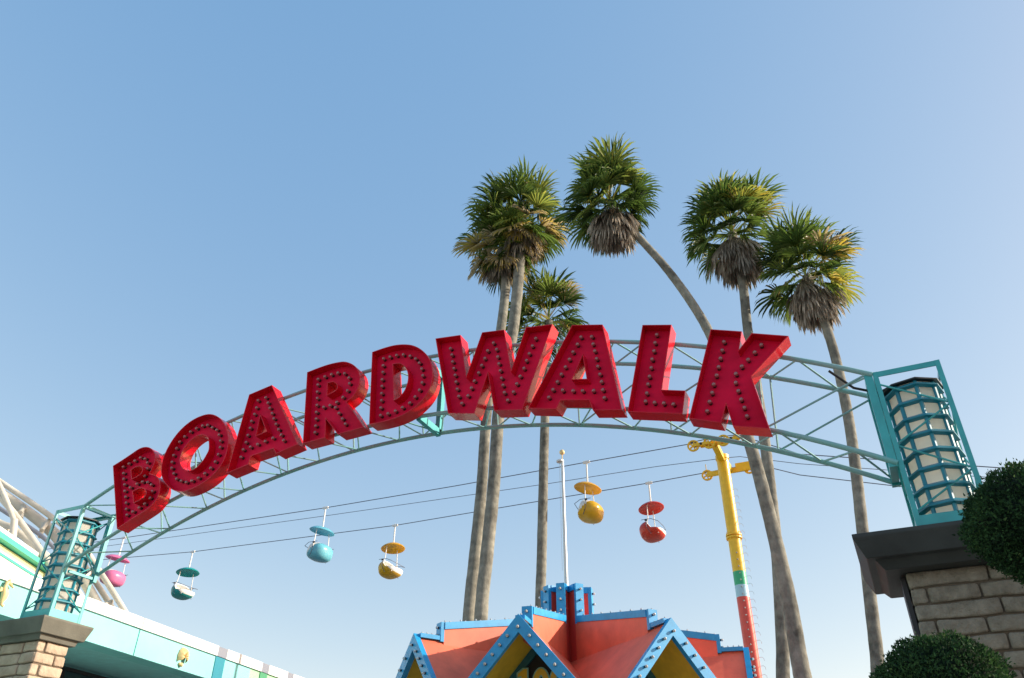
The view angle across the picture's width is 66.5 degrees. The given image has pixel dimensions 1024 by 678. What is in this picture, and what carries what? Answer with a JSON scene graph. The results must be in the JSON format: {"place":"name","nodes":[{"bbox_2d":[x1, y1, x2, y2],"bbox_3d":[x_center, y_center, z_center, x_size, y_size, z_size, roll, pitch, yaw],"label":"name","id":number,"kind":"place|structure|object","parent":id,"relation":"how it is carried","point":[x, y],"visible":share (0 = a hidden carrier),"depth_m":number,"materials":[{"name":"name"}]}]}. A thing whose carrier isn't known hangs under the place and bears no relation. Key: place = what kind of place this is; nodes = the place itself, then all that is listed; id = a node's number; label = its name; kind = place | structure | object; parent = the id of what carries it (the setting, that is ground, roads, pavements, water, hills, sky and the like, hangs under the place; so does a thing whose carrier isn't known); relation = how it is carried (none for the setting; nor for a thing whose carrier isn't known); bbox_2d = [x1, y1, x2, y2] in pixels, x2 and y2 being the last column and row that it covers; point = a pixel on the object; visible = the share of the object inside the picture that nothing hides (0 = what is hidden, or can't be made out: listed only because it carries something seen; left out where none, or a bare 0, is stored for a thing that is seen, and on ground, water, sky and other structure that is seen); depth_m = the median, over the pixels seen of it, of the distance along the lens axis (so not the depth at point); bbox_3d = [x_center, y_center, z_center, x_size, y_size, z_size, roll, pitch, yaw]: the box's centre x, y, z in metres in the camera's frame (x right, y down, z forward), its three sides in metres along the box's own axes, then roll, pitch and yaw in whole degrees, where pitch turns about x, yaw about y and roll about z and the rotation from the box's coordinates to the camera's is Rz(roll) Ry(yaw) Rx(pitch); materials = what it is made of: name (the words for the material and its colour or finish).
{"place":"outdoors","nodes":[
{"label":"outdoors","id":0,"kind":"place"},
{"bbox_2d":[0,564,302,677],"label":"turquoise building","id":1,"kind":"structure","parent":0,"point":[118,643],"depth_m":13.11,"materials":[{"name":"paint"}]},
{"bbox_2d":[0,526,46,579],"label":"rooftop pavilion","id":2,"kind":"structure","parent":1,"relation":"on","point":[16,553],"depth_m":17.27,"materials":[{"name":"white"}]},
{"bbox_2d":[60,666,106,677],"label":"window","id":3,"kind":"structure","parent":1,"relation":"in","point":[66,672],"depth_m":13.44,"materials":[{"name":"black"}]},
{"bbox_2d":[0,0,1023,677],"label":"sky","id":4,"kind":"structure","parent":0,"point":[206,206],"materials":[{"name":"blue"}]},
{"bbox_2d":[852,520,1023,677],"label":"brick pier","id":5,"kind":"structure","parent":0,"point":[936,577],"depth_m":5.37,"materials":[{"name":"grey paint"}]},
{"bbox_2d":[20,339,982,623],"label":"entrance arch","id":6,"kind":"structure","parent":5,"relation":"on","point":[892,459],"depth_m":6.99,"materials":[{"name":"teal metal"}]},
{"bbox_2d":[113,447,170,532],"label":"marquee letter","id":7,"kind":"object","parent":6,"relation":"attached to","point":[142,490],"visible":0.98,"depth_m":9.01,"materials":[{"name":"red metal"}]},
{"bbox_2d":[161,414,236,496],"bbox_3d":[-3.543,1.313,8.873,0.969,0.942,0.160,-14,-36,21],"label":"marquee letter","id":8,"kind":"object","parent":6,"relation":"attached to","point":[205,475],"visible":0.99,"depth_m":8.87,"materials":[{"name":"red metal"}]},
{"bbox_2d":[227,385,306,477],"bbox_3d":[-2.626,0.964,8.598,0.912,1.007,0.160,-14,-36,21],"label":"marquee letter","id":9,"kind":"object","parent":6,"relation":"attached to","point":[268,429],"visible":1,"depth_m":8.59,"materials":[{"name":"red metal"}]},
{"bbox_2d":[303,362,372,449],"bbox_3d":[-1.859,0.673,8.368,0.865,0.929,0.160,-14,-36,21],"label":"marquee letter","id":10,"kind":"object","parent":6,"relation":"attached to","point":[336,393],"visible":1,"depth_m":8.38,"materials":[{"name":"red metal"}]},
{"bbox_2d":[369,344,439,430],"bbox_3d":[-1.122,0.458,8.103,0.783,0.910,0.160,-14,-36,21],"label":"marquee letter","id":11,"kind":"object","parent":6,"relation":"attached to","point":[392,405],"visible":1,"depth_m":8.08,"materials":[{"name":"red metal"}]},
{"bbox_2d":[435,324,558,420],"bbox_3d":[-0.171,0.326,7.665,1.310,1.056,0.160,-14,-36,21],"label":"marquee letter","id":12,"kind":"object","parent":6,"relation":"attached to","point":[502,376],"visible":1,"depth_m":7.65,"materials":[{"name":"red metal"}]},
{"bbox_2d":[528,324,627,417],"bbox_3d":[0.584,0.332,7.243,0.887,1.011,0.160,-14,-36,21],"label":"marquee letter","id":13,"kind":"object","parent":6,"relation":"attached to","point":[564,385],"visible":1,"depth_m":7.22,"materials":[{"name":"red metal"}]},
{"bbox_2d":[628,325,689,421],"bbox_3d":[1.263,0.305,6.885,0.515,0.970,0.160,-14,-36,21],"label":"marquee letter","id":14,"kind":"object","parent":6,"relation":"attached to","point":[653,397],"visible":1,"depth_m":6.86,"materials":[{"name":"red metal"}]},
{"bbox_2d":[689,329,790,436],"bbox_3d":[1.903,0.349,6.502,0.900,1.032,0.160,-14,-36,21],"label":"marquee letter","id":15,"kind":"object","parent":6,"relation":"attached to","point":[735,367],"visible":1,"depth_m":6.54,"materials":[{"name":"red metal"}]},
{"bbox_2d":[883,377,976,514],"bbox_3d":[3.163,0.875,5.882,0.432,1.204,0.432,3,-34,-4],"label":"tower lantern","id":16,"kind":"object","parent":5,"relation":"on","point":[929,477],"visible":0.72,"depth_m":5.79,"materials":[{"name":"beige metal"}]},
{"label":"ground","id":17,"kind":"structure","parent":0,"visible":0},
{"bbox_2d":[0,614,93,677],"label":"brick pier","id":18,"kind":"structure","parent":17,"relation":"on","point":[38,646],"depth_m":8.76,"materials":[{"name":"beige brick"}]},
{"bbox_2d":[33,516,101,612],"bbox_3d":[-5.321,2.725,9.345,0.432,1.203,0.432,3,-34,-4],"label":"tower lantern","id":19,"kind":"object","parent":18,"relation":"on","point":[73,584],"visible":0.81,"depth_m":9.24,"materials":[{"name":"beige metal"}]},
{"bbox_2d":[0,478,128,611],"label":"roller coaster track","id":20,"kind":"structure","parent":17,"relation":"on","point":[16,510],"depth_m":19.11,"materials":[{"name":"beige metal"}]},
{"bbox_2d":[453,199,543,620],"bbox_3d":[-0.532,4.556,26.562,4.021,25.060,4.098,-14,-36,21],"label":"fan palm","id":21,"kind":"object","parent":17,"relation":"on","point":[497,269],"visible":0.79,"depth_m":30.57,"materials":[{"name":"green plant"}]},
{"bbox_2d":[461,156,575,620],"bbox_3d":[0.169,3.722,26.384,4.466,26.262,4.368,-14,-36,21],"label":"fan palm","id":22,"kind":"object","parent":17,"relation":"on","point":[537,195],"visible":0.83,"depth_m":30.84,"materials":[{"name":"green plant"}]},
{"bbox_2d":[505,264,588,607],"bbox_3d":[1.322,6.395,27.277,3.983,22.800,4.174,-14,-36,21],"label":"fan palm","id":23,"kind":"object","parent":17,"relation":"on","point":[549,288],"visible":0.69,"depth_m":31.08,"materials":[{"name":"green plant"}]},
{"bbox_2d":[396,583,756,677],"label":"carnival kiosk","id":24,"kind":"object","parent":17,"relation":"on","point":[563,631],"visible":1,"depth_m":13.41,"materials":[{"name":"orange paint"}]},
{"bbox_2d":[556,450,567,584],"bbox_3d":[1.069,3.992,16.542,0.184,3.590,0.184,12,-35,-17],"label":"flagpole","id":25,"kind":"object","parent":24,"relation":"on","point":[561,461],"visible":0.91,"depth_m":16.61,"materials":[{"name":"grey metal"}]},
{"bbox_2d":[552,131,811,677],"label":"fan palm","id":26,"kind":"object","parent":17,"relation":"on","point":[613,229],"visible":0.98,"depth_m":24.70,"materials":[{"name":"green plant"}]},
{"bbox_2d":[687,434,765,677],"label":"ride tower","id":27,"kind":"structure","parent":17,"relation":"on","point":[724,471],"depth_m":28.18,"materials":[{"name":"yellow metal"}]},
{"bbox_2d":[103,467,891,559],"bbox_3d":[-5.754,9.781,36.291,58.292,5.368,0.033,-14,-36,21],"label":"ride cable","id":28,"kind":"object","parent":27,"relation":"attached to","point":[503,507],"visible":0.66,"depth_m":34.83,"materials":[{"name":"grey metal"}]},
{"bbox_2d":[171,550,199,599],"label":"sky ride chair","id":29,"kind":"object","parent":28,"relation":"hanging from","point":[180,592],"visible":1,"depth_m":40.45,"materials":[{"name":"white paint"}]},
{"bbox_2d":[378,524,404,578],"bbox_3d":[-5.521,9.793,36.153,1.055,2.527,1.342,-14,-36,21],"label":"sky ride chair","id":30,"kind":"object","parent":28,"relation":"hanging from","point":[387,570],"visible":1,"depth_m":35.71,"materials":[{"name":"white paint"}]},
{"bbox_2d":[638,481,665,542],"bbox_3d":[5.677,6.995,31.821,1.055,2.527,1.342,-14,-36,21],"label":"sky ride chair","id":31,"kind":"object","parent":28,"relation":"hanging from","point":[649,534],"visible":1,"depth_m":31.22,"materials":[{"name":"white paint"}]},
{"bbox_2d":[46,434,1005,549],"bbox_3d":[-4.536,8.312,32.693,57.731,5.513,0.033,-14,-36,21],"label":"ride cable","id":32,"kind":"object","parent":27,"relation":"attached to","point":[501,477],"visible":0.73,"depth_m":32.58,"materials":[{"name":"grey metal"}]},
{"bbox_2d":[99,536,129,587],"bbox_3d":[-19.841,11.168,39.262,1.055,2.527,1.342,-14,-36,21],"label":"sky ride chair","id":33,"kind":"object","parent":32,"relation":"hanging from","point":[116,578],"visible":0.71,"depth_m":38.66,"materials":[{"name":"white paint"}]},
{"bbox_2d":[305,506,334,562],"bbox_3d":[-8.427,8.633,34.634,1.055,2.527,1.342,-14,-36,21],"label":"sky ride chair","id":34,"kind":"object","parent":32,"relation":"hanging from","point":[319,552],"visible":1,"depth_m":33.90,"materials":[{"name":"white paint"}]},
{"bbox_2d":[574,460,603,524],"bbox_3d":[2.940,5.870,30.185,1.055,2.527,1.342,-14,-36,21],"label":"sky ride chair","id":35,"kind":"object","parent":32,"relation":"hanging from","point":[590,512],"visible":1,"depth_m":29.44,"materials":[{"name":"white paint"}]},
{"bbox_2d":[96,456,982,547],"bbox_3d":[-2.661,8.535,33.359,55.778,5.658,0.023,-14,-36,21],"label":"ride cable","id":36,"kind":"object","parent":27,"relation":"attached to","point":[500,490],"visible":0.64,"depth_m":33.44,"materials":[{"name":"grey metal"}]},
{"bbox_2d":[678,166,789,677],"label":"fan palm","id":37,"kind":"object","parent":17,"relation":"on","point":[729,259],"visible":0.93,"depth_m":26.75,"materials":[{"name":"green plant"}]},
{"bbox_2d":[751,202,883,676],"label":"fan palm","id":38,"kind":"object","parent":17,"relation":"on","point":[810,304],"visible":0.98,"depth_m":24.57,"materials":[{"name":"green plant"}]},
{"bbox_2d":[869,628,1017,677],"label":"clipped shrub","id":39,"kind":"object","parent":17,"relation":"on","point":[950,655],"visible":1,"depth_m":4.28,"materials":[{"name":"green plant"}]},
{"bbox_2d":[952,458,1023,587],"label":"clipped shrub","id":40,"kind":"object","parent":17,"relation":"on","point":[992,527],"visible":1,"depth_m":4.38,"materials":[{"name":"green plant"}]}
]}

